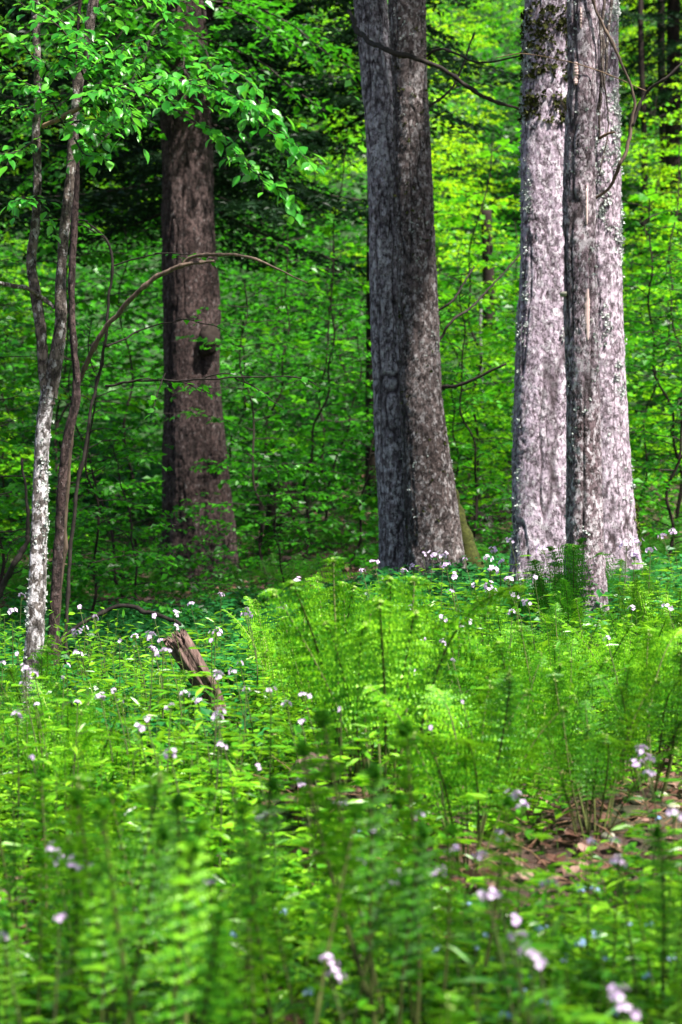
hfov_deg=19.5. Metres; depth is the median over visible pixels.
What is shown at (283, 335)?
beech sapling
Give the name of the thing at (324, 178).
beech sapling
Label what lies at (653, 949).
blue flower
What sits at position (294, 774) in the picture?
lilac flower
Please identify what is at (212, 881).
lilac flower
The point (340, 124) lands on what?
beech sapling
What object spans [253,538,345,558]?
fallen log
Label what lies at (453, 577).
lilac flower
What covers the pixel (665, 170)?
beech sapling
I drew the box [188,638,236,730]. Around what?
lilac flower
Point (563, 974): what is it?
blue flower
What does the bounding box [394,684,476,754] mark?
fern
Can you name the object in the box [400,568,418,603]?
lilac flower
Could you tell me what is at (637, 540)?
lilac flower
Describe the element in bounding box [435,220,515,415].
beech sapling
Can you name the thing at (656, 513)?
leafy seedling
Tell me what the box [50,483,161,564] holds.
leafy seedling
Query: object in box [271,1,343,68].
beech sapling
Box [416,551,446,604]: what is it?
lilac flower
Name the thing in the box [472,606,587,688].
fern
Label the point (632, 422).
beech sapling
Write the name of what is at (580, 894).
blue flower
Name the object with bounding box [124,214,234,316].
beech sapling
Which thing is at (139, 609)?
fallen branch
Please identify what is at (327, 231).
maple sapling
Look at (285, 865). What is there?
lilac flower
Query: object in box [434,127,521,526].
maple sapling
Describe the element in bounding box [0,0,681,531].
foliage
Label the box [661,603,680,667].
lilac flower
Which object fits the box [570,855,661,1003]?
lilac flower
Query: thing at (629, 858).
lilac flower
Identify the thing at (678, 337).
beech sapling
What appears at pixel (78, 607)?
lilac flower
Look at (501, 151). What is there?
beech sapling
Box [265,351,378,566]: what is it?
beech sapling
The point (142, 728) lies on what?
lilac flower
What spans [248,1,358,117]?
beech sapling
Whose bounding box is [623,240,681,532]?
beech sapling
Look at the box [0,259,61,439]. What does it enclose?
beech sapling
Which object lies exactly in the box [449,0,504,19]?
beech sapling
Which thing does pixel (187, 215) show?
oak tree
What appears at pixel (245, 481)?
beech sapling
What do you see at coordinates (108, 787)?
fern
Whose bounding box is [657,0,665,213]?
distant tree
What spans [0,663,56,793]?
lilac flower
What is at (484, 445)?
beech sapling
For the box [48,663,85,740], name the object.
lilac flower
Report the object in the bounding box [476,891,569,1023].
lilac flower
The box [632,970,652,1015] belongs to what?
blue flower
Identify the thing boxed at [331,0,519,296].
beech sapling
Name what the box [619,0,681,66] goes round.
beech sapling
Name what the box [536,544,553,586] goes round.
lilac flower
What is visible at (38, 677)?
lilac flower
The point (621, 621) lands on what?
fern
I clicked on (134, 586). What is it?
beech sapling
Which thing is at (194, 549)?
leafy seedling
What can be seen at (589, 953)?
blue flower
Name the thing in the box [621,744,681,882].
lilac flower
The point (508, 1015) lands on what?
blue flower
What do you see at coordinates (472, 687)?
lilac flower
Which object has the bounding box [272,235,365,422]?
beech sapling
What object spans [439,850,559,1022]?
lilac flower
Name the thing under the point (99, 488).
beech sapling
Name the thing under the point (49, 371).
slender tree
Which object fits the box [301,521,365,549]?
fern
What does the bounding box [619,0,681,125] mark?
beech sapling
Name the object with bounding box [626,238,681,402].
beech sapling
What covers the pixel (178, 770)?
lilac flower
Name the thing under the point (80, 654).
lilac flower
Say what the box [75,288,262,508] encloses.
beech sapling
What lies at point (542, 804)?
round leaved herbs
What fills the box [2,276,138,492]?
beech sapling
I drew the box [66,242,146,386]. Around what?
beech sapling
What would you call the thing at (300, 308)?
beech sapling
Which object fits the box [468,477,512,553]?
leafy seedling
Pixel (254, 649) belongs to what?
lilac flower
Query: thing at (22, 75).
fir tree
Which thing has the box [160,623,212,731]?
lilac flower
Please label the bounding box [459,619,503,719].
lilac flower
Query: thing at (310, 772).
lilac flower
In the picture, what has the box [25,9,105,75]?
beech sapling
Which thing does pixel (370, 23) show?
beech tree
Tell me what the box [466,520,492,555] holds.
leafy seedling
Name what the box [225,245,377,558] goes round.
beech sapling
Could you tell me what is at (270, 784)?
fern
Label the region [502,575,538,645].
lilac flower
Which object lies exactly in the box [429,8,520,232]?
beech sapling
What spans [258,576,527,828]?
fern
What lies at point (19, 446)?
beech sapling
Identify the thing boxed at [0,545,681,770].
broad leaved herbs
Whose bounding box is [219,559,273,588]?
fern
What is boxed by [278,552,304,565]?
fallen branch
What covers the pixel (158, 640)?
lilac flower
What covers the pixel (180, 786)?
lilac flower
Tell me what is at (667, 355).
beech sapling
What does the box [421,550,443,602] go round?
lilac flower
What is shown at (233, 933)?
blue flower
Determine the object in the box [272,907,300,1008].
blue flower
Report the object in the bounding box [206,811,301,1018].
lilac flower
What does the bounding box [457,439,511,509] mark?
leafy seedling
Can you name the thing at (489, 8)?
beech sapling
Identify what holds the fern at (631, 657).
on the ground
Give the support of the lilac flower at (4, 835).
on the ground
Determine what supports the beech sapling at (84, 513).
on the ground
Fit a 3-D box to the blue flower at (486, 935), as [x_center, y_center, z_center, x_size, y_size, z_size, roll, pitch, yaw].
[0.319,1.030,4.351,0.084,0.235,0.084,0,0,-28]
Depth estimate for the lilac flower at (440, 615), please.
7.34 m
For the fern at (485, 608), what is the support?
on the ground
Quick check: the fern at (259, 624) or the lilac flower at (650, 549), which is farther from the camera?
the lilac flower at (650, 549)
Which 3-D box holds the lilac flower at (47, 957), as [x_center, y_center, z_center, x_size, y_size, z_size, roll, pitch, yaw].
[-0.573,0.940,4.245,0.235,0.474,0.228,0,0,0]
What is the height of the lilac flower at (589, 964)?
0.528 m
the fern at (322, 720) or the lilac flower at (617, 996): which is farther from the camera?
the fern at (322, 720)
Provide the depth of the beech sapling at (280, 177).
40.96 m
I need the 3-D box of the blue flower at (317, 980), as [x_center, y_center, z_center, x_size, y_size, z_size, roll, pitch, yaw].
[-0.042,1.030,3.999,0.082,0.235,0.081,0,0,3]
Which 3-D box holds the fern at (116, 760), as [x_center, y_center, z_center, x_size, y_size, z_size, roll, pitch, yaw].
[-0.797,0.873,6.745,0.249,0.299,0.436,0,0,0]
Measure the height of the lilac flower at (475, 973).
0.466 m
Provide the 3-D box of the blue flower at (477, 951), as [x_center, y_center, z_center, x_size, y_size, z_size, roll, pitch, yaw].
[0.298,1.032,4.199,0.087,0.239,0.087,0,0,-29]
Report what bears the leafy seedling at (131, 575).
on the ground
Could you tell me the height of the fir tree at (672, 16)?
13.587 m
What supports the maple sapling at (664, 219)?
on the ground
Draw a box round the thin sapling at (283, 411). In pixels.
[40,216,326,663]
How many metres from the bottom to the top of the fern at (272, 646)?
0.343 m
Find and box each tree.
[0,0,215,259]
[0,0,325,725]
[0,0,360,590]
[0,0,366,245]
[0,0,437,287]
[236,0,521,502]
[347,0,520,576]
[387,0,519,577]
[479,300,484,430]
[481,210,496,328]
[496,0,681,624]
[507,0,567,593]
[595,0,642,609]
[618,0,681,251]
[638,0,647,265]
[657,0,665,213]
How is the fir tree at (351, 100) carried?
on the ground
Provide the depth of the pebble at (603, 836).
5.89 m
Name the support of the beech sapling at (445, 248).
on the ground
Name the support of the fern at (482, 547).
on the ground
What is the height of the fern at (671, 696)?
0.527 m
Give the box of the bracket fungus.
[559,291,566,296]
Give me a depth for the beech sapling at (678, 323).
26.20 m
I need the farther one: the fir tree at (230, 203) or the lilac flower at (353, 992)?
the fir tree at (230, 203)
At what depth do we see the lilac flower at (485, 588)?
8.70 m
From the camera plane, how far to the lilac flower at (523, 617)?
8.64 m
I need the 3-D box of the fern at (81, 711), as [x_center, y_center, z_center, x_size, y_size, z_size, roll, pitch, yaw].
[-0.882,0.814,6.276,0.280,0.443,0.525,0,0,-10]
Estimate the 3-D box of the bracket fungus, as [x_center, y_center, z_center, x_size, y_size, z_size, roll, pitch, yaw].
[1.254,-1.233,11.250,0.040,0.026,0.056,0,0,0]
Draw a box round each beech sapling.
[0,0,62,53]
[0,17,25,80]
[0,64,28,161]
[0,90,93,224]
[0,147,68,345]
[0,204,164,585]
[0,223,238,552]
[0,231,102,551]
[0,256,183,616]
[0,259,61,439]
[0,271,141,620]
[0,298,62,529]
[0,326,54,503]
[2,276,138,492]
[2,319,215,625]
[5,0,133,184]
[8,130,130,280]
[13,349,261,603]
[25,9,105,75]
[41,58,133,151]
[51,424,217,615]
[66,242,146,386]
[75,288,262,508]
[79,39,161,243]
[108,137,234,283]
[110,233,374,555]
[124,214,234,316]
[131,282,377,589]
[142,328,257,481]
[153,279,323,529]
[218,462,329,594]
[221,149,325,324]
[221,255,330,411]
[223,84,300,228]
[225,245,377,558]
[230,202,299,282]
[235,322,377,539]
[241,7,366,230]
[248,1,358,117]
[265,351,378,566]
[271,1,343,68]
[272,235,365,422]
[295,3,365,142]
[297,250,365,390]
[325,0,455,97]
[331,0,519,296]
[331,286,491,479]
[336,2,447,27]
[340,56,503,268]
[350,298,513,518]
[353,274,515,559]
[359,242,506,453]
[426,0,510,84]
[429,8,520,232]
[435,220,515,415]
[439,92,520,212]
[440,0,522,44]
[447,214,632,506]
[448,240,520,475]
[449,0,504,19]
[453,2,522,145]
[486,257,662,414]
[488,260,681,513]
[492,261,675,461]
[495,112,520,238]
[496,222,681,559]
[499,11,625,98]
[618,41,681,200]
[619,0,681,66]
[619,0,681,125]
[620,96,681,330]
[621,45,681,276]
[622,198,681,547]
[623,0,681,47]
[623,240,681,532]
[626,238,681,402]
[633,58,681,194]
[642,130,681,252]
[655,328,681,397]
[658,274,681,474]
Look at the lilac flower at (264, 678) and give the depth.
8.79 m
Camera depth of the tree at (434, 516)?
13.88 m
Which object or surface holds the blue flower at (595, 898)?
on the ground
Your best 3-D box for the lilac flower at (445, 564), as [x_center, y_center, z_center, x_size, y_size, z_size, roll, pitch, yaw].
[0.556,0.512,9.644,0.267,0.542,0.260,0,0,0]
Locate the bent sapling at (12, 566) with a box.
[0,458,29,598]
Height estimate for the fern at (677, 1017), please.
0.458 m
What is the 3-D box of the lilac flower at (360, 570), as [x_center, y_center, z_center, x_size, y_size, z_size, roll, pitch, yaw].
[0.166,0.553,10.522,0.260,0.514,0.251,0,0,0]
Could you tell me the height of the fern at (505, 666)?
0.552 m
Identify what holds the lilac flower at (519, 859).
on the ground
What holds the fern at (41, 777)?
on the ground
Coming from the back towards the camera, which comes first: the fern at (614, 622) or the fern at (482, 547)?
the fern at (482, 547)
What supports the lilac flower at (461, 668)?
on the ground
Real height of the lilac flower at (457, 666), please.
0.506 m
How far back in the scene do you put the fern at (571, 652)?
7.54 m
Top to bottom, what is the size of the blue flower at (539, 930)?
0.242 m
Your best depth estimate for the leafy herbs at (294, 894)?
4.74 m
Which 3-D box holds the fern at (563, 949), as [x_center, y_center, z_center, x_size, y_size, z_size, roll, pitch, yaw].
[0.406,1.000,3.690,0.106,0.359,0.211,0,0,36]
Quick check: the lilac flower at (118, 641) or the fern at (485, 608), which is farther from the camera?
the fern at (485, 608)
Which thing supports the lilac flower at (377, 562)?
on the ground
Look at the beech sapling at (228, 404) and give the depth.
24.25 m
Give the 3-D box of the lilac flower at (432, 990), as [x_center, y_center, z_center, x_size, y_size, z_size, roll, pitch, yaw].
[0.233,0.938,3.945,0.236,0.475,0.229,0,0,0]
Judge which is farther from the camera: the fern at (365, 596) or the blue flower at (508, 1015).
the fern at (365, 596)
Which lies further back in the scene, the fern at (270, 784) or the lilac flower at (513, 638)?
the lilac flower at (513, 638)
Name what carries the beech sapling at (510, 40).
on the ground
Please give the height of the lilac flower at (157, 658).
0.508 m
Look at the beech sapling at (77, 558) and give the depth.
13.58 m
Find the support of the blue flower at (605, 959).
on the ground
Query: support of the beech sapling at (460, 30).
on the ground
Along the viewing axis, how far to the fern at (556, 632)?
8.45 m
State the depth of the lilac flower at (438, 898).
4.50 m
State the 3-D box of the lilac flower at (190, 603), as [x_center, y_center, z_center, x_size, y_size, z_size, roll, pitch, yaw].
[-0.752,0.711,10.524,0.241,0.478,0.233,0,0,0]
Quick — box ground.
[0,0,681,1023]
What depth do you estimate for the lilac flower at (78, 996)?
3.86 m
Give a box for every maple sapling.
[0,137,163,548]
[222,134,455,518]
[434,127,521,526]
[624,142,681,513]
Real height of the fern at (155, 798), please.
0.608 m
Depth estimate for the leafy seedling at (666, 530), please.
17.14 m
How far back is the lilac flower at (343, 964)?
4.11 m
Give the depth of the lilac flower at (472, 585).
8.63 m
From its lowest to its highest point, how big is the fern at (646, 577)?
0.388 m
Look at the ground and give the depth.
34.14 m
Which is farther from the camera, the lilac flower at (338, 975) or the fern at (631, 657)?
the fern at (631, 657)
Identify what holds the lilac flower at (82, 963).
on the ground
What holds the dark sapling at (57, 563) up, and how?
on the ground
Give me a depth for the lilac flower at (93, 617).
9.19 m
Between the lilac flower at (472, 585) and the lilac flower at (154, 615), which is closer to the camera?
the lilac flower at (472, 585)
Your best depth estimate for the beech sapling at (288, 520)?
16.30 m
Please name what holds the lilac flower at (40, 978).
on the ground
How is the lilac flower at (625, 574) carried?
on the ground
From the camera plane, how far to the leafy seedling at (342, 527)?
22.38 m
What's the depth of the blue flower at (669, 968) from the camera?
4.09 m
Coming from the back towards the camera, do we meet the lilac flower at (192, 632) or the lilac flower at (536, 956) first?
the lilac flower at (192, 632)
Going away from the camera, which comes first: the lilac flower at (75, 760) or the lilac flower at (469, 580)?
the lilac flower at (75, 760)
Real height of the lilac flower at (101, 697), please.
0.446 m
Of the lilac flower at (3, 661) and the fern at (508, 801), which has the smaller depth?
the fern at (508, 801)
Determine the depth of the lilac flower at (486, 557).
10.61 m
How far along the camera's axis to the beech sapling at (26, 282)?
35.69 m
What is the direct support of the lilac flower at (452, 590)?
on the ground
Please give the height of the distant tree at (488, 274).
2.205 m
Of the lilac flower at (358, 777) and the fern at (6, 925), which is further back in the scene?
the lilac flower at (358, 777)
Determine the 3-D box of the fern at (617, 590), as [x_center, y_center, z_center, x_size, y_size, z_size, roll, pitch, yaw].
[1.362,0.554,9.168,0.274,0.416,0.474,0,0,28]
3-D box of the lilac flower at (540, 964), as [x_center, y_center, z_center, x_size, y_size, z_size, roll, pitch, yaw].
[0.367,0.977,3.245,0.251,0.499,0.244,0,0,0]
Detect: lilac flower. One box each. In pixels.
[0,608,25,693]
[0,660,22,769]
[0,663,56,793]
[0,681,74,828]
[0,710,56,861]
[0,930,58,1023]
[2,651,60,752]
[5,593,25,649]
[5,754,82,900]
[13,912,108,1023]
[15,702,74,821]
[19,670,68,780]
[26,841,117,1023]
[32,675,84,755]
[43,699,104,833]
[47,854,154,1023]
[47,862,169,1023]
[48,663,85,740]
[61,628,115,707]
[63,625,99,682]
[66,649,109,708]
[70,604,108,669]
[82,614,127,688]
[86,692,137,810]
[97,688,157,822]
[101,639,140,704]
[104,699,163,810]
[116,722,195,855]
[119,646,179,776]
[120,633,164,714]
[128,716,195,843]
[131,702,200,824]
[137,631,193,718]
[138,647,191,745]
[147,613,178,674]
[151,639,187,704]
[153,648,209,753]
[156,690,213,791]
[157,748,223,897]
[158,609,206,681]
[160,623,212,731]
[167,874,255,1023]
[176,669,245,814]
[183,697,231,798]
[184,707,252,868]
[187,601,215,658]
[187,627,234,729]
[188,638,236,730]
[189,740,250,884]
[200,712,263,860]
[205,686,272,819]
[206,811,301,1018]
[209,592,233,640]
[216,667,277,771]
[220,661,284,785]
[228,610,284,711]
[231,607,279,711]
[232,763,311,928]
[236,687,301,825]
[263,700,321,834]
[276,719,351,884]
[276,777,337,895]
[283,692,354,840]
[294,801,382,981]
[297,744,377,858]
[306,706,370,837]
[308,830,410,1014]
[319,953,376,1023]
[328,856,414,1018]
[336,880,430,1023]
[349,869,449,1022]
[359,568,377,599]
[364,559,400,599]
[364,810,457,995]
[387,669,443,786]
[399,563,431,619]
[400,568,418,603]
[408,725,488,885]
[412,866,502,1023]
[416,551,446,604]
[420,638,453,764]
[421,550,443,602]
[422,550,463,622]
[423,844,517,1020]
[428,639,478,753]
[432,658,495,807]
[434,614,481,706]
[435,562,470,618]
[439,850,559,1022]
[441,571,480,629]
[443,589,482,655]
[443,626,481,712]
[450,699,511,831]
[450,829,539,974]
[456,557,485,603]
[458,887,565,1023]
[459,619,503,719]
[459,788,553,971]
[463,582,506,657]
[469,565,510,637]
[471,581,507,641]
[475,559,519,626]
[475,587,507,644]
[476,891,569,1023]
[477,914,586,1023]
[478,554,506,603]
[485,800,563,957]
[488,546,513,595]
[491,875,584,1023]
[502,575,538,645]
[503,537,533,593]
[507,609,535,689]
[511,592,542,660]
[515,599,552,669]
[518,942,588,1023]
[525,574,560,646]
[530,958,615,1023]
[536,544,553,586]
[541,837,637,1020]
[567,837,679,1022]
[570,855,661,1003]
[594,636,663,784]
[599,540,644,631]
[608,983,639,1023]
[610,605,647,661]
[612,550,655,643]
[615,758,681,911]
[616,809,681,983]
[619,769,681,901]
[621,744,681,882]
[624,547,668,615]
[633,537,656,585]
[657,533,681,588]
[660,528,681,581]
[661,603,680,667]
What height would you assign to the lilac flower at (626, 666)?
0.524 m
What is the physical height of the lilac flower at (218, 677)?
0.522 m
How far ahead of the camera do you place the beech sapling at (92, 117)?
44.77 m
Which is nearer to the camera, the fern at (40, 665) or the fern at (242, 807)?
the fern at (242, 807)
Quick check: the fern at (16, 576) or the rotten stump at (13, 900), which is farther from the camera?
the fern at (16, 576)
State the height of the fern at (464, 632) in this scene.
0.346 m
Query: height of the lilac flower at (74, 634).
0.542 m
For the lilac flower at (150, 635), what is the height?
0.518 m
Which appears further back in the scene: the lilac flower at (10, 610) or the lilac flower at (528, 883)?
the lilac flower at (10, 610)
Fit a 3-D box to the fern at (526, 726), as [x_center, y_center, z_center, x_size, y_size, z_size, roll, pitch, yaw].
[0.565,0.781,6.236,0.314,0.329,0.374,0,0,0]
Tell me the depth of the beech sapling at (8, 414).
23.15 m
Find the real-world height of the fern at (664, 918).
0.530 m
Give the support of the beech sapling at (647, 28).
on the ground
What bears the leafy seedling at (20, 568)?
on the ground
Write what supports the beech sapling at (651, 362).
on the ground
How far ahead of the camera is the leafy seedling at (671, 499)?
22.83 m
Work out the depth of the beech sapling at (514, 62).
42.84 m
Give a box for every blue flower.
[224,931,236,985]
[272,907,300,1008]
[275,910,307,998]
[303,988,312,1023]
[311,967,332,1013]
[422,945,444,1016]
[456,902,480,996]
[472,945,485,1016]
[473,932,497,973]
[499,1012,511,1023]
[530,925,556,981]
[546,953,570,1014]
[556,938,585,996]
[567,884,591,950]
[579,932,601,992]
[581,886,607,922]
[588,929,608,978]
[588,956,615,1009]
[623,749,646,796]
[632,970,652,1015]
[640,921,661,1022]
[652,954,675,1009]
[654,816,673,871]
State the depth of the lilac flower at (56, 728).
6.29 m
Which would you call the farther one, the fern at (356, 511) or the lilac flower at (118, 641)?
the fern at (356, 511)
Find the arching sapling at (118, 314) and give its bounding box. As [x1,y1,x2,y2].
[58,252,306,660]
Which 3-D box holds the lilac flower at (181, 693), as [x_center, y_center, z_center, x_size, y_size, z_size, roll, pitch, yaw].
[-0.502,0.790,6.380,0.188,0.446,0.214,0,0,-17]
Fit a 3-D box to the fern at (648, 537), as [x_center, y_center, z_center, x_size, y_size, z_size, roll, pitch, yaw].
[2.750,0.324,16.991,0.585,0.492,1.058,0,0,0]
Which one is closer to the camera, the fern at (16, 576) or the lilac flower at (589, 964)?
the lilac flower at (589, 964)
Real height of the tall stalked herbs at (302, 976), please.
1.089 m
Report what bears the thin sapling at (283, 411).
on the ground
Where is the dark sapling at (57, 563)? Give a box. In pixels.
[47,0,81,669]
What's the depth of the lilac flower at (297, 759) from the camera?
5.99 m
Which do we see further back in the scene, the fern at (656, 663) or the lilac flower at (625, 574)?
the lilac flower at (625, 574)
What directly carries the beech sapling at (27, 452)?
on the ground
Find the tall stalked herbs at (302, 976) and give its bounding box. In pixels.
[0,556,681,1023]
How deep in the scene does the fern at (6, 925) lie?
3.83 m
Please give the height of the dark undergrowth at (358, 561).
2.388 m
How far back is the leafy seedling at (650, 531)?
16.71 m
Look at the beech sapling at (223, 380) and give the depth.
30.23 m
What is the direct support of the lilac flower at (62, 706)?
on the ground
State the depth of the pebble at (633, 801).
6.14 m
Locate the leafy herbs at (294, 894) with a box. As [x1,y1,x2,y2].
[0,626,681,1023]
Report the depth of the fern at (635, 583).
9.13 m
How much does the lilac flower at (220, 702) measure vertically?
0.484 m
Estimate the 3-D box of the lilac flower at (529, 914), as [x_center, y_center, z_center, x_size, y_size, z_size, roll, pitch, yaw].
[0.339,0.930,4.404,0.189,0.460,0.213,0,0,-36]
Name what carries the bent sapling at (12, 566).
on the ground
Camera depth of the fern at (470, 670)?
6.64 m
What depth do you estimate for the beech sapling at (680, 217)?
37.55 m
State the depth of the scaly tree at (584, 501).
11.22 m
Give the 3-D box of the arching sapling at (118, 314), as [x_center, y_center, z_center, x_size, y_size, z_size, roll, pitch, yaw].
[-0.914,-0.157,10.098,1.587,2.255,0.285,0,0,32]
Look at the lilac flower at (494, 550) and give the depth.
11.64 m
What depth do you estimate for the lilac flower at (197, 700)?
6.24 m
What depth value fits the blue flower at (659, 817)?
5.40 m
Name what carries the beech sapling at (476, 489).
on the ground
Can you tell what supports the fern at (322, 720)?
on the ground
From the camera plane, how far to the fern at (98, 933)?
3.67 m
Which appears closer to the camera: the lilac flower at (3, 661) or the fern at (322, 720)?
the fern at (322, 720)
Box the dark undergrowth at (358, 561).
[0,422,681,629]
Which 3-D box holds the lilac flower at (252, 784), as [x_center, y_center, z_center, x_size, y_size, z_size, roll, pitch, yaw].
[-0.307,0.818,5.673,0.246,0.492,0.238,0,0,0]
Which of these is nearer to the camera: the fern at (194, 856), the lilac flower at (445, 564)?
the fern at (194, 856)
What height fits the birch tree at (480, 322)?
2.230 m
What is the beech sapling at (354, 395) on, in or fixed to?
on the ground
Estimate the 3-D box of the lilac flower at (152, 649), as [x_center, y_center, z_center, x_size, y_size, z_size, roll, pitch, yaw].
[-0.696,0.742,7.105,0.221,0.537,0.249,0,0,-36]
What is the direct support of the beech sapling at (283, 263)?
on the ground
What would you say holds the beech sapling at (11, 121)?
on the ground
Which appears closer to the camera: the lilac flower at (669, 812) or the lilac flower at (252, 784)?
the lilac flower at (669, 812)
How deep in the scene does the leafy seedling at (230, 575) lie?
16.05 m
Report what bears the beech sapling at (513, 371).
on the ground
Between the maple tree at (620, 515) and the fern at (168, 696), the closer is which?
the fern at (168, 696)
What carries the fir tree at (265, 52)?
on the ground
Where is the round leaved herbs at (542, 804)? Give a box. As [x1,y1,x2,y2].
[0,652,681,1023]
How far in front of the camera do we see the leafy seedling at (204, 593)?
17.95 m
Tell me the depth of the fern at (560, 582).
9.37 m
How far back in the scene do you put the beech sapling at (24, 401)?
27.97 m
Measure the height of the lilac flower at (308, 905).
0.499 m
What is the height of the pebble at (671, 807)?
0.030 m
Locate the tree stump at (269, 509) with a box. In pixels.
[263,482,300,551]
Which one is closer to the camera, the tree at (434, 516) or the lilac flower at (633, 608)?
the lilac flower at (633, 608)
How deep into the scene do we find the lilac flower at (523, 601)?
8.32 m
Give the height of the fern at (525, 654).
0.528 m
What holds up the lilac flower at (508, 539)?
on the ground
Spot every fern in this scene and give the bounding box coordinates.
[0,634,66,724]
[0,680,104,767]
[0,698,42,763]
[0,770,125,991]
[0,853,85,1023]
[3,559,28,596]
[18,692,109,830]
[29,697,128,804]
[33,771,181,1023]
[61,789,178,1023]
[72,574,146,602]
[78,680,130,730]
[85,797,235,1023]
[86,721,141,785]
[97,765,215,1004]
[133,559,183,600]
[135,669,189,726]
[151,775,291,1023]
[175,728,248,779]
[202,801,369,1023]
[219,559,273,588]
[220,792,411,1023]
[222,596,302,691]
[252,553,320,589]
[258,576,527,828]
[258,633,306,677]
[261,572,448,732]
[264,687,368,756]
[272,556,470,787]
[276,633,350,703]
[286,709,474,1023]
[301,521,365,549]
[332,497,377,530]
[353,595,451,666]
[361,668,571,880]
[370,654,497,787]
[381,794,528,1023]
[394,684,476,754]
[419,640,575,806]
[423,613,513,658]
[427,992,472,1023]
[428,629,541,714]
[430,629,531,718]
[451,596,518,640]
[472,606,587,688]
[473,625,612,782]
[475,539,510,560]
[479,704,567,809]
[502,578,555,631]
[510,603,604,678]
[522,537,595,639]
[527,673,680,845]
[528,945,596,1023]
[529,598,628,654]
[537,616,639,733]
[552,616,681,723]
[562,552,659,602]
[570,968,681,1023]
[590,628,681,801]
[593,586,671,643]
[598,609,675,663]
[614,636,678,717]
[620,579,681,670]
[623,825,681,1021]
[637,516,678,549]
[639,566,681,619]
[640,523,681,564]
[647,517,681,558]
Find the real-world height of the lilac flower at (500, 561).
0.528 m
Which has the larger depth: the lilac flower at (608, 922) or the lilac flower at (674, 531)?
the lilac flower at (674, 531)
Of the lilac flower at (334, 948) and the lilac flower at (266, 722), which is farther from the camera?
the lilac flower at (266, 722)
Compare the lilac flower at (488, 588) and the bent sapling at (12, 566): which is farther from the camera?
the bent sapling at (12, 566)
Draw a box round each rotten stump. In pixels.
[0,889,22,929]
[287,752,347,790]
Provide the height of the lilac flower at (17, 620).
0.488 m
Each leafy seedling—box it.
[0,508,81,609]
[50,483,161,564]
[74,487,157,562]
[129,492,245,591]
[150,509,240,604]
[158,522,231,593]
[193,542,282,606]
[318,465,377,533]
[369,480,478,513]
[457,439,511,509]
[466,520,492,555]
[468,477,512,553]
[474,497,511,561]
[498,524,671,561]
[632,451,680,525]
[634,477,661,544]
[642,463,681,528]
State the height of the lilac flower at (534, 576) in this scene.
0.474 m
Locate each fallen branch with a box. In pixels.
[58,604,181,645]
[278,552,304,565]
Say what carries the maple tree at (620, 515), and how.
on the ground
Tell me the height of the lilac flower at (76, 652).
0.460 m
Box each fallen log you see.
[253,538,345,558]
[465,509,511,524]
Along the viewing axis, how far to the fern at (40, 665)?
8.70 m
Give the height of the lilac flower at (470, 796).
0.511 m
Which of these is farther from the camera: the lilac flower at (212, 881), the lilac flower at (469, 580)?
the lilac flower at (469, 580)
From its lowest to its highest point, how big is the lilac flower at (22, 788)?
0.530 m
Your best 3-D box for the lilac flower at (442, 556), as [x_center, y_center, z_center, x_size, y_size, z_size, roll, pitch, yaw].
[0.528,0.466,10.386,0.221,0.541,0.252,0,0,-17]
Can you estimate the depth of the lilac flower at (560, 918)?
4.00 m
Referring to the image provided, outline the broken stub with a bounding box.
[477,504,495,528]
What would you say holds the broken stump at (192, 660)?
on the ground
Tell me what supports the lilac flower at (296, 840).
on the ground
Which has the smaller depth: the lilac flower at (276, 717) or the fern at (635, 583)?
the lilac flower at (276, 717)
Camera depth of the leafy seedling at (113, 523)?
22.80 m
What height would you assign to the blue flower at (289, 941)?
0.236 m
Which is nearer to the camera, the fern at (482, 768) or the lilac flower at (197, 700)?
the fern at (482, 768)
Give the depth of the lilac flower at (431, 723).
6.48 m
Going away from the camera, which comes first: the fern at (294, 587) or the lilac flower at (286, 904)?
the lilac flower at (286, 904)
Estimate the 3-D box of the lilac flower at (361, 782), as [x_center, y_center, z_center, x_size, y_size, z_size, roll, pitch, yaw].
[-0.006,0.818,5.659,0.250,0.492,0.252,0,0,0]
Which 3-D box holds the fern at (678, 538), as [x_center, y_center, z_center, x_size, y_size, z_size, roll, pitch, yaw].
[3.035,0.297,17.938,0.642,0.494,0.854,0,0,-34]
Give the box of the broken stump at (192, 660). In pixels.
[163,628,228,725]
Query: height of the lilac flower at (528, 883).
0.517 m
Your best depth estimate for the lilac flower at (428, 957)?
3.96 m
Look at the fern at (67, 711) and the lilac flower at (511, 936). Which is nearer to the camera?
the lilac flower at (511, 936)
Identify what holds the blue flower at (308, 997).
on the ground
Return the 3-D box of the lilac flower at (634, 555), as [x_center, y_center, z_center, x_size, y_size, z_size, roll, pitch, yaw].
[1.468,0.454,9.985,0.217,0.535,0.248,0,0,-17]
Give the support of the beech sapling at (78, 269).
on the ground
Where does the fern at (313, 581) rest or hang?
on the ground
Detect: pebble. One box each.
[601,832,614,839]
[630,795,643,803]
[666,802,679,810]
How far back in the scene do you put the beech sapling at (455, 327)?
26.24 m
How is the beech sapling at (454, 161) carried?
on the ground
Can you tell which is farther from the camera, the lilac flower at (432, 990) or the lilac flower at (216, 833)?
the lilac flower at (216, 833)
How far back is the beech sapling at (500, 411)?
24.79 m

